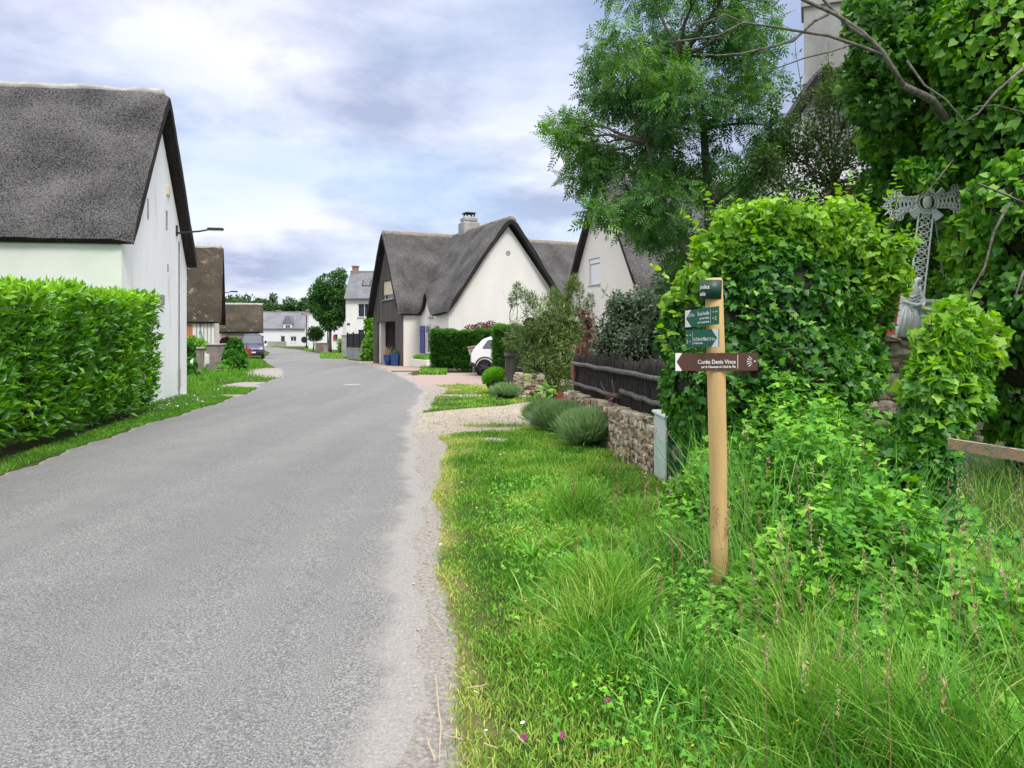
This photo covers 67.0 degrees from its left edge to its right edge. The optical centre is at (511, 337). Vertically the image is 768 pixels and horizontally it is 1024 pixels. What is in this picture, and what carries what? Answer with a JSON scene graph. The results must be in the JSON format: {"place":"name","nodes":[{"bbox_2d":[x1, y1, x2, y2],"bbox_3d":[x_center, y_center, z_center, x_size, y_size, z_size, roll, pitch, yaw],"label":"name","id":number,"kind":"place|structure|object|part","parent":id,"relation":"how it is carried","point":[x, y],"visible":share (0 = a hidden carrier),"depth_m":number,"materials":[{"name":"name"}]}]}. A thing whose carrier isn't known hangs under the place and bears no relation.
{"place":"outdoors","nodes":[
{"label":"outdoors","id":0,"kind":"place"},
{"bbox_2d":[0,357,280,473],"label":"verge grass","id":1,"kind":"structure","parent":0,"point":[195,383],"depth_m":17.98,"materials":[{"name":"plant"}]},
{"bbox_2d":[0,346,430,767],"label":"road","id":2,"kind":"structure","parent":0,"point":[227,583],"depth_m":4.86,"materials":[{"name":"asphalt"}]},
{"bbox_2d":[225,294,238,302],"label":"tree","id":3,"kind":"object","parent":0,"point":[230,299],"visible":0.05,"depth_m":150.68,"materials":[{"name":"green plant"}]},
{"bbox_2d":[219,303,262,338],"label":"thatched barn","id":4,"kind":"structure","parent":0,"point":[242,319],"depth_m":66.26,"materials":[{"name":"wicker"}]},
{"bbox_2d":[307,309,345,349],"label":"white house","id":5,"kind":"structure","parent":0,"point":[338,333],"depth_m":98.65,"materials":[{"name":"paint"}]},
{"bbox_2d":[344,266,373,334],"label":"town house","id":6,"kind":"structure","parent":0,"point":[357,293],"depth_m":75.14,"materials":[{"name":"paint"}]},
{"bbox_2d":[357,304,367,317],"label":"window","id":7,"kind":"structure","parent":6,"relation":"in","point":[362,308],"depth_m":75.15,"materials":[{"name":"glass"}]},
{"bbox_2d":[0,0,927,305],"label":"sky","id":8,"kind":"structure","parent":0,"point":[307,131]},
{"bbox_2d":[0,346,1023,767],"bbox_3d":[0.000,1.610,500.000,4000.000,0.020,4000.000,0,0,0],"label":"ground","id":9,"kind":"structure","parent":0,"point":[434,646],"depth_m":4.68,"materials":[{"name":"soil"}]},
{"bbox_2d":[0,273,164,447],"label":"laurel hedge","id":10,"kind":"object","parent":9,"relation":"on","point":[65,358],"visible":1,"depth_m":11.99,"materials":[{"name":"green plant"}]},
{"bbox_2d":[0,81,196,413],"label":"thatched house","id":11,"kind":"structure","parent":9,"relation":"on","point":[92,188],"depth_m":17.23,"materials":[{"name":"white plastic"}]},
{"bbox_2d":[176,225,223,235],"bbox_3d":[-8.314,-2.821,20.619,1.197,0.280,0.170,0,0,-10],"label":"wall street lamp","id":12,"kind":"object","parent":11,"relation":"attached to","point":[211,229],"visible":1,"depth_m":20.59,"materials":[{"name":"black metal"}]},
{"bbox_2d":[14,389,239,456],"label":"daisies","id":13,"kind":"object","parent":9,"relation":"on","point":[159,408],"visible":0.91,"depth_m":17.95,"materials":[{"name":"white plant"}]},
{"bbox_2d":[187,341,200,377],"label":"ivy clump","id":14,"kind":"object","parent":9,"relation":"on","point":[191,354],"visible":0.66,"depth_m":31.46,"materials":[{"name":"green plant"}]},
{"bbox_2d":[187,335,208,351],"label":"yellow green bush","id":15,"kind":"object","parent":9,"relation":"on","point":[197,342],"visible":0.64,"depth_m":38.36,"materials":[{"name":"green plant"}]},
{"bbox_2d":[195,347,204,371],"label":"stone pillar","id":16,"kind":"structure","parent":9,"relation":"on","point":[199,354],"depth_m":33.33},
{"bbox_2d":[187,243,225,366],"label":"thatched house","id":17,"kind":"structure","parent":9,"relation":"on","point":[206,308],"depth_m":39.76,"materials":[{"name":"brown wood"}]},
{"bbox_2d":[187,324,192,337],"bbox_3d":[-16.380,0.375,38.770,0.700,2.050,0.016,0,0,-18],"label":"door panel","id":18,"kind":"structure","parent":17,"relation":"in","point":[189,326],"depth_m":38.83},
{"bbox_2d":[205,354,208,369],"bbox_3d":[-13.485,1.175,34.200,0.140,0.850,0.200,0,0,0],"label":"letterbox","id":19,"kind":"object","parent":9,"relation":"on","point":[206,359],"visible":0.93,"depth_m":34.10,"materials":[{"name":"white plastic"}]},
{"bbox_2d":[205,344,222,370],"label":"stone pillar","id":20,"kind":"structure","parent":9,"relation":"on","point":[214,351],"depth_m":34.75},
{"bbox_2d":[211,362,229,372],"bbox_3d":[-12.155,1.363,31.632,0.973,0.808,8.910,0,0,-17],"label":"weed patch","id":21,"kind":"object","parent":9,"relation":"on","point":[221,366],"visible":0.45,"depth_m":33.87,"materials":[{"name":"green plant"}]},
{"bbox_2d":[219,336,230,343],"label":"maroon shrub","id":22,"kind":"object","parent":9,"relation":"on","point":[223,340],"visible":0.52,"depth_m":56.75,"materials":[{"name":"red plant"}]},
{"bbox_2d":[222,336,249,370],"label":"ivy clump","id":23,"kind":"object","parent":9,"relation":"on","point":[235,353],"visible":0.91,"depth_m":36.68,"materials":[{"name":"green plant"}]},
{"bbox_2d":[233,293,251,302],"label":"tree","id":24,"kind":"object","parent":9,"relation":"on","point":[242,299],"visible":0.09,"depth_m":154.69,"materials":[{"name":"green plant"}]},
{"bbox_2d":[245,345,251,360],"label":"red marker","id":25,"kind":"object","parent":9,"relation":"on","point":[249,351],"visible":0.48,"depth_m":46.95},
{"bbox_2d":[241,334,266,358],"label":"parked van","id":26,"kind":"object","parent":9,"relation":"on","point":[255,343],"visible":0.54,"depth_m":57.49,"materials":[{"name":"blue metal"}]},
{"bbox_2d":[252,298,275,310],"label":"tree","id":27,"kind":"object","parent":9,"relation":"on","point":[268,305],"visible":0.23,"depth_m":147.46,"materials":[{"name":"green plant"}]},
{"bbox_2d":[268,292,279,310],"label":"poplar","id":28,"kind":"object","parent":9,"relation":"on","point":[272,297],"visible":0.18,"depth_m":149.84,"materials":[{"name":"green plant"}]},
{"bbox_2d":[267,341,285,346],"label":"wall","id":29,"kind":"structure","parent":9,"relation":"on","point":[276,343],"depth_m":126.00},
{"bbox_2d":[277,304,286,310],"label":"tree","id":30,"kind":"object","parent":9,"relation":"on","point":[281,306],"visible":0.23,"depth_m":170.48,"materials":[{"name":"green plant"}]},
{"bbox_2d":[259,310,308,345],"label":"long house","id":31,"kind":"structure","parent":9,"relation":"on","point":[286,326],"depth_m":135.33,"materials":[{"name":"paint"}]},
{"bbox_2d":[282,295,297,310],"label":"tree","id":32,"kind":"object","parent":9,"relation":"on","point":[290,306],"visible":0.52,"depth_m":172.03,"materials":[{"name":"green plant"}]},
{"bbox_2d":[287,341,308,345],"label":"white fence","id":33,"kind":"object","parent":9,"relation":"on","point":[296,343],"visible":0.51,"depth_m":128.00,"materials":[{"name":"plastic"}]},
{"bbox_2d":[294,296,308,310],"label":"tree","id":34,"kind":"object","parent":9,"relation":"on","point":[299,306],"visible":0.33,"depth_m":166.50,"materials":[{"name":"green plant"}]},
{"bbox_2d":[301,313,306,347],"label":"street lamp post","id":35,"kind":"object","parent":9,"relation":"on","point":[303,339],"visible":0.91,"depth_m":99.80,"materials":[{"name":"black metal"}]},
{"bbox_2d":[302,302,307,310],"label":"tree","id":36,"kind":"object","parent":9,"relation":"on","point":[304,308],"visible":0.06,"depth_m":163.65,"materials":[{"name":"green plant"}]},
{"bbox_2d":[306,326,324,350],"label":"street shrub","id":37,"kind":"object","parent":9,"relation":"on","point":[313,333],"visible":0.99,"depth_m":81.75,"materials":[{"name":"green plant"}]},
{"bbox_2d":[315,343,328,352],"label":"garden wall","id":38,"kind":"structure","parent":9,"relation":"on","point":[319,347],"depth_m":77.00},
{"bbox_2d":[323,345,327,352],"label":"gate pillar","id":39,"kind":"structure","parent":9,"relation":"on","point":[325,348],"depth_m":73.83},
{"bbox_2d":[307,267,348,351],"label":"street tree","id":40,"kind":"object","parent":9,"relation":"on","point":[326,304],"visible":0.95,"depth_m":79.40,"materials":[{"name":"green plant"}]},
{"bbox_2d":[336,338,350,352],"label":"bright hedge","id":41,"kind":"object","parent":9,"relation":"on","point":[339,346],"visible":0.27,"depth_m":71.62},
{"bbox_2d":[341,335,346,355],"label":"gate pillar","id":42,"kind":"structure","parent":9,"relation":"on","point":[343,344],"depth_m":58.83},
{"bbox_2d":[345,332,365,359],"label":"metal fence","id":43,"kind":"object","parent":9,"relation":"on","point":[354,342],"visible":0.82,"depth_m":55.49,"materials":[{"name":"metal"}]},
{"bbox_2d":[267,346,447,374],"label":"verge grass","id":44,"kind":"structure","parent":9,"relation":"on","point":[427,370],"depth_m":37.45,"materials":[{"name":"plant"}]},
{"bbox_2d":[359,317,372,360],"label":"climbing vine","id":45,"kind":"object","parent":9,"relation":"on","point":[366,353],"visible":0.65,"depth_m":51.71,"materials":[{"name":"green plant"}]},
{"bbox_2d":[383,346,390,364],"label":"flower pot","id":46,"kind":"object","parent":9,"relation":"on","point":[387,359],"visible":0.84,"depth_m":43.72,"materials":[{"name":"blue ceramic"}]},
{"bbox_2d":[389,350,398,365],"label":"flower pot","id":47,"kind":"object","parent":9,"relation":"on","point":[394,355],"visible":1,"depth_m":42.97,"materials":[{"name":"blue ceramic"}]},
{"bbox_2d":[412,354,430,366],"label":"planter bed","id":48,"kind":"object","parent":9,"relation":"on","point":[418,360],"visible":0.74,"depth_m":40.77,"materials":[{"name":"white plant"}]},
{"bbox_2d":[426,737,435,761],"bbox_3d":[-0.310,1.578,2.963,0.008,0.011,0.179,0,0,-17],"label":"dry straw","id":49,"kind":"object","parent":9,"relation":"on","point":[430,749],"visible":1,"depth_m":2.96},
{"bbox_2d":[435,674,441,760],"bbox_3d":[-0.308,1.572,3.252,0.017,0.022,0.743,0,0,-7],"label":"dry straw","id":50,"kind":"object","parent":9,"relation":"on","point":[439,717],"visible":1,"depth_m":3.19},
{"bbox_2d":[441,734,463,739],"bbox_3d":[-0.236,1.578,3.054,0.103,0.008,0.006,0,0,25],"label":"dry straw","id":51,"kind":"object","parent":9,"relation":"on","point":[452,736],"visible":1,"depth_m":3.05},
{"bbox_2d":[389,388,527,750],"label":"gravel stones","id":52,"kind":"object","parent":9,"relation":"on","point":[426,397],"visible":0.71,"depth_m":14.35,"materials":[{"name":"gravel"}]},
{"bbox_2d":[428,327,491,370],"bbox_3d":[-2.141,0.586,36.335,3.565,2.193,1.771,0,0,6],"label":"thuja hedge","id":53,"kind":"object","parent":9,"relation":"on","point":[450,352],"visible":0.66,"depth_m":35.88,"materials":[{"name":"plant"}]},
{"bbox_2d":[467,345,476,372],"bbox_3d":[-1.715,0.975,34.600,0.560,1.250,0.500,0,0,0],"label":"letterbox","id":54,"kind":"object","parent":9,"relation":"on","point":[470,348],"visible":0.48,"depth_m":34.40,"materials":[{"name":"brown wood"}]},
{"bbox_2d":[367,212,577,368],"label":"thatched house","id":55,"kind":"structure","parent":9,"relation":"on","point":[469,272],"depth_m":42.45,"materials":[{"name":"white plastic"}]},
{"bbox_2d":[381,294,393,300],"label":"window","id":56,"kind":"structure","parent":55,"relation":"in","point":[387,297],"depth_m":45.21,"materials":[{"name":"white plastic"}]},
{"bbox_2d":[423,326,430,353],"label":"window","id":57,"kind":"structure","parent":55,"relation":"in","point":[428,348],"depth_m":42.11,"materials":[{"name":"white plastic"}]},
{"bbox_2d":[461,319,495,369],"bbox_3d":[-1.580,0.360,38.394,1.779,2.481,1.687,0,0,0],"label":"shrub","id":58,"kind":"object","parent":9,"relation":"on","point":[486,325],"visible":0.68,"depth_m":38.66,"materials":[{"name":"red plant"}]},
{"bbox_2d":[469,334,492,375],"bbox_3d":[0.456,0.769,32.787,4.360,1.818,1.900,0,0,6],"label":"parked car","id":59,"kind":"object","parent":9,"relation":"on","point":[480,362],"visible":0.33,"depth_m":32.08,"materials":[{"name":"white metal"}]},
{"bbox_3d":[-0.814,0.290,32.089,0.850,0.400,0.145,0,0,7],"label":"quarter window","id":60,"kind":"part","parent":59,"relation":"part of","materials":[{"name":"grey glass"}]},
{"bbox_2d":[482,366,507,389],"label":"ball bush","id":61,"kind":"object","parent":9,"relation":"on","point":[492,376],"visible":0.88,"depth_m":21.35,"materials":[{"name":"green plant"}]},
{"bbox_2d":[487,381,523,397],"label":"lavender bush","id":62,"kind":"object","parent":9,"relation":"on","point":[505,389],"visible":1,"depth_m":19.80,"materials":[{"name":"plant"}]},
{"bbox_2d":[504,349,528,382],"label":"wooden gate","id":63,"kind":"structure","parent":9,"relation":"on","point":[513,360],"depth_m":21.20,"materials":[{"name":"grey wood"}]},
{"bbox_2d":[521,733,526,751],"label":"clover flower","id":64,"kind":"object","parent":9,"relation":"on","point":[525,737],"visible":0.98,"depth_m":2.89,"materials":[{"name":"pink plant"}]},
{"bbox_2d":[513,371,545,397],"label":"stone pier","id":65,"kind":"structure","parent":9,"relation":"on","point":[527,386],"depth_m":20.16,"materials":[{"name":"beige stone"}]},
{"bbox_2d":[489,322,581,373],"bbox_3d":[0.974,0.533,30.098,3.723,2.301,1.878,0,0,0],"label":"thuja hedge","id":66,"kind":"object","parent":9,"relation":"on","point":[497,352],"visible":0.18,"depth_m":29.68,"materials":[{"name":"plant"}]},
{"bbox_2d":[524,375,557,399],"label":"leaved plant","id":67,"kind":"object","parent":9,"relation":"on","point":[545,385],"visible":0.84,"depth_m":18.99,"materials":[{"name":"green plant"}]},
{"bbox_2d":[517,396,565,421],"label":"lavender bush","id":68,"kind":"object","parent":9,"relation":"on","point":[532,404],"visible":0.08,"depth_m":13.83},
{"bbox_2d":[500,272,600,393],"bbox_3d":[1.115,-0.083,20.856,2.926,3.407,2.056,0,0,0],"label":"oleander","id":69,"kind":"object","parent":9,"relation":"on","point":[550,337],"visible":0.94,"depth_m":20.68,"materials":[{"name":"green plant"}]},
{"bbox_2d":[523,397,582,431],"bbox_3d":[0.778,1.275,12.869,1.250,0.611,1.274,0,0,0],"label":"lavender bush","id":70,"kind":"object","parent":9,"relation":"on","point":[545,415],"visible":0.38,"depth_m":12.74,"materials":[{"name":"plant"}]},
{"bbox_2d":[553,392,563,399],"bbox_3d":[1.179,1.470,19.017,0.332,0.260,0.035,0,0,0],"label":"red edging","id":71,"kind":"object","parent":9,"relation":"on","point":[559,395],"visible":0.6,"depth_m":19.00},
{"bbox_2d":[560,731,565,762],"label":"clover flower","id":72,"kind":"object","parent":9,"relation":"on","point":[561,737],"visible":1,"depth_m":2.90,"materials":[{"name":"pink plant"}]},
{"bbox_2d":[439,445,711,730],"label":"daisies","id":73,"kind":"object","parent":9,"relation":"on","point":[521,722],"visible":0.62,"depth_m":4.75,"materials":[{"name":"white plant"}]},
{"bbox_2d":[545,401,608,447],"bbox_3d":[1.128,1.269,11.188,1.345,0.714,1.254,0,0,0],"label":"lavender bush","id":74,"kind":"object","parent":9,"relation":"on","point":[583,425],"visible":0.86,"depth_m":10.87,"materials":[{"name":"plant"}]},
{"bbox_2d":[571,305,599,356],"bbox_3d":[1.789,0.401,18.483,0.830,2.414,0.858,0,0,0],"label":"photinia","id":75,"kind":"object","parent":9,"relation":"on","point":[587,323],"visible":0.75,"depth_m":18.39,"materials":[{"name":"red plant"}]},
{"bbox_2d":[604,697,608,720],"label":"clover flower","id":76,"kind":"object","parent":9,"relation":"on","point":[606,698],"visible":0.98,"depth_m":3.17,"materials":[{"name":"pink plant"}]},
{"bbox_2d":[562,390,657,480],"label":"rubble wall","id":77,"kind":"structure","parent":9,"relation":"on","point":[623,421],"depth_m":9.71,"materials":[{"name":"stone"}]},
{"bbox_2d":[570,352,667,415],"bbox_3d":[1.473,0.649,11.560,0.148,0.831,7.023,0,0,-4],"label":"picket fence","id":78,"kind":"object","parent":77,"relation":"on","point":[635,383],"visible":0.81,"depth_m":10.78,"materials":[{"name":"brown wood"}]},
{"bbox_2d":[600,380,620,406],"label":"red creeper","id":79,"kind":"object","parent":78,"relation":"attached to","point":[608,400],"visible":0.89,"depth_m":10.91,"materials":[{"name":"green plant"}]},
{"bbox_2d":[588,280,666,362],"bbox_3d":[2.266,0.293,13.780,1.455,2.642,1.803,0,0,-34],"label":"silver shrub","id":80,"kind":"object","parent":9,"relation":"on","point":[628,329],"visible":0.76,"depth_m":13.71,"materials":[{"name":"green plant"}]},
{"bbox_2d":[511,469,757,652],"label":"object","id":81,"kind":"object","parent":9,"relation":"on","point":[533,551],"visible":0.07,"depth_m":5.50,"materials":[{"name":"green plant"}]},
{"bbox_2d":[529,0,807,304],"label":"ash tree","id":82,"kind":"object","parent":9,"relation":"on","point":[652,136],"visible":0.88,"depth_m":10.17,"materials":[{"name":"green plant"}]},
{"bbox_2d":[652,409,695,481],"bbox_3d":[1.685,1.180,7.810,0.430,0.840,0.660,0,0,0],"label":"utility box","id":83,"kind":"object","parent":9,"relation":"on","point":[659,422],"visible":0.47,"depth_m":7.55,"materials":[{"name":"metal"}]},
{"bbox_2d":[650,241,702,302],"bbox_3d":[3.090,-0.063,12.338,1.797,3.342,1.761,0,0,-37],"label":"garden shrub","id":84,"kind":"object","parent":9,"relation":"on","point":[663,288],"visible":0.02,"depth_m":12.47,"materials":[{"name":"green plant"}]},
{"bbox_2d":[675,278,756,596],"bbox_3d":[1.195,0.673,4.576,0.441,2.054,0.264,0,0,32],"label":"signpost","id":85,"kind":"object","parent":9,"relation":"on","point":[715,361],"visible":1,"depth_m":4.58,"materials":[{"name":"brown wood"}]},
{"bbox_2d":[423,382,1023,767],"bbox_3d":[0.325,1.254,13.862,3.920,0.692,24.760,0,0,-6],"label":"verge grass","id":86,"kind":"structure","parent":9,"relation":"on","point":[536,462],"depth_m":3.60,"materials":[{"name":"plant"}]},
{"bbox_2d":[483,467,1003,767],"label":"clover carpet","id":87,"kind":"object","parent":9,"relation":"on","point":[674,709],"visible":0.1,"depth_m":3.86,"materials":[{"name":"green plant"}]},
{"bbox_2d":[481,504,1023,767],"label":"tall grass","id":88,"kind":"structure","parent":9,"relation":"on","point":[940,642],"depth_m":3.27,"materials":[{"name":"plant"}]},
{"bbox_2d":[591,647,918,761],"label":"buttercups","id":89,"kind":"object","parent":9,"relation":"on","point":[652,731],"visible":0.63,"depth_m":2.84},
{"bbox_2d":[574,429,1023,767],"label":"grass stalks","id":90,"kind":"object","parent":9,"relation":"on","point":[815,600],"depth_m":3.50,"materials":[{"name":"plant"}]},
{"bbox_2d":[570,421,1023,714],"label":"seed heads","id":91,"kind":"object","parent":90,"relation":"attached to","point":[854,619],"visible":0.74,"depth_m":3.56,"materials":[{"name":"plant"}]},
{"bbox_2d":[744,42,886,232],"bbox_3d":[3.899,-1.069,9.685,2.175,5.344,1.726,0,0,0],"label":"hawthorn tree","id":92,"kind":"object","parent":9,"relation":"on","point":[831,177],"visible":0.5,"depth_m":9.65,"materials":[{"name":"green plant"}]},
{"bbox_2d":[643,409,999,575],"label":"tall grass","id":93,"kind":"structure","parent":9,"relation":"on","point":[772,507],"depth_m":4.94,"materials":[{"name":"plant"}]},
{"bbox_2d":[624,349,1023,697],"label":"nettle stems","id":94,"kind":"object","parent":9,"relation":"on","point":[705,594],"visible":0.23,"depth_m":4.43,"materials":[{"name":"green plant"}]},
{"bbox_2d":[625,357,1023,709],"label":"brambles","id":95,"kind":"object","parent":9,"relation":"on","point":[873,510],"visible":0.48,"depth_m":4.30,"materials":[{"name":"green plant"}]},
{"bbox_2d":[665,0,1023,481],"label":"ivy covered tree","id":96,"kind":"object","parent":9,"relation":"on","point":[957,66],"visible":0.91,"depth_m":7.64,"materials":[{"name":"green plant"}]},
{"bbox_2d":[727,395,981,607],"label":"bramble canes","id":97,"kind":"object","parent":9,"relation":"on","point":[844,488],"visible":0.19,"depth_m":4.40,"materials":[{"name":"green plant"}]},
{"bbox_2d":[746,505,1023,745],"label":"ground elder","id":98,"kind":"object","parent":9,"relation":"on","point":[972,547],"visible":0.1,"depth_m":3.94,"materials":[{"name":"green plant"}]},
{"bbox_2d":[855,334,984,492],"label":"ruined stone wall","id":99,"kind":"structure","parent":9,"relation":"on","point":[899,350],"depth_m":7.78,"materials":[{"name":"stone"}]},
{"bbox_2d":[895,277,940,337],"bbox_3d":[4.117,-0.299,7.898,0.477,0.623,0.304,0,0,0],"label":"statue","id":100,"kind":"object","parent":99,"relation":"on","point":[912,311],"visible":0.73,"depth_m":7.78,"materials":[{"name":"stone"}]},
{"bbox_3d":[4.651,-0.165,8.350,0.200,0.430,0.200,0,0,0],"label":"stone block","id":101,"kind":"object","parent":99,"relation":"on","visible":0},
{"bbox_2d":[934,219,944,287],"bbox_3d":[4.522,-0.810,8.150,0.343,0.961,0.024,0,0,-38],"label":"stay rod","id":102,"kind":"object","parent":101,"relation":"on","point":[938,242],"visible":0.35,"depth_m":8.10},
{"bbox_2d":[861,294,1015,559],"bbox_3d":[2.840,0.669,5.167,0.662,1.952,1.608,0,0,43],"label":"ivy post","id":103,"kind":"object","parent":9,"relation":"on","point":[942,388],"visible":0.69,"depth_m":5.09,"materials":[{"name":"green plant"}]},
{"bbox_2d":[946,438,1023,570],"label":"wire fence","id":104,"kind":"object","parent":9,"relation":"on","point":[999,452],"visible":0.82,"depth_m":4.53,"materials":[{"name":"metal"}]},
{"bbox_2d":[564,173,735,360],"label":"thatched house","id":105,"kind":"structure","parent":0,"point":[601,261],"depth_m":28.68,"materials":[{"name":"white paint"}]},
{"bbox_2d":[588,258,600,286],"bbox_3d":[3.238,-2.472,29.577,0.250,1.076,1.050,0,0,-21],"label":"window","id":106,"kind":"structure","parent":105,"relation":"in","point":[595,263],"depth_m":29.62,"materials":[{"name":"glass"}]},
{"bbox_2d":[649,170,924,460],"bbox_3d":[2.433,-0.152,6.752,2.427,2.710,1.509,0,0,0],"label":"ivy mound","id":107,"kind":"object","parent":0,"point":[811,289],"visible":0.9,"depth_m":6.75,"materials":[{"name":"green plant"}]},
{"bbox_2d":[733,0,931,333],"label":"thatched house","id":108,"kind":"structure","parent":0,"point":[816,44],"depth_m":17.23,"materials":[{"name":"paint"}]},
{"bbox_2d":[887,295,900,333],"bbox_3d":[8.063,-0.425,16.779,0.927,1.050,0.544,0,0,0],"label":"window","id":109,"kind":"structure","parent":108,"relation":"in","point":[888,332],"depth_m":16.68,"materials":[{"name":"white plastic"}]},
{"bbox_2d":[881,180,967,299],"bbox_3d":[4.295,-0.978,7.994,0.967,1.590,0.048,0,0,0],"label":"iron cross","id":110,"kind":"object","parent":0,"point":[915,211],"visible":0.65,"depth_m":8.00,"materials":[{"name":"metal"}]},
{"bbox_2d":[957,453,1023,563],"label":"garden grass","id":111,"kind":"structure","parent":0,"point":[981,479],"depth_m":7.04,"materials":[{"name":"plant"}]}
]}

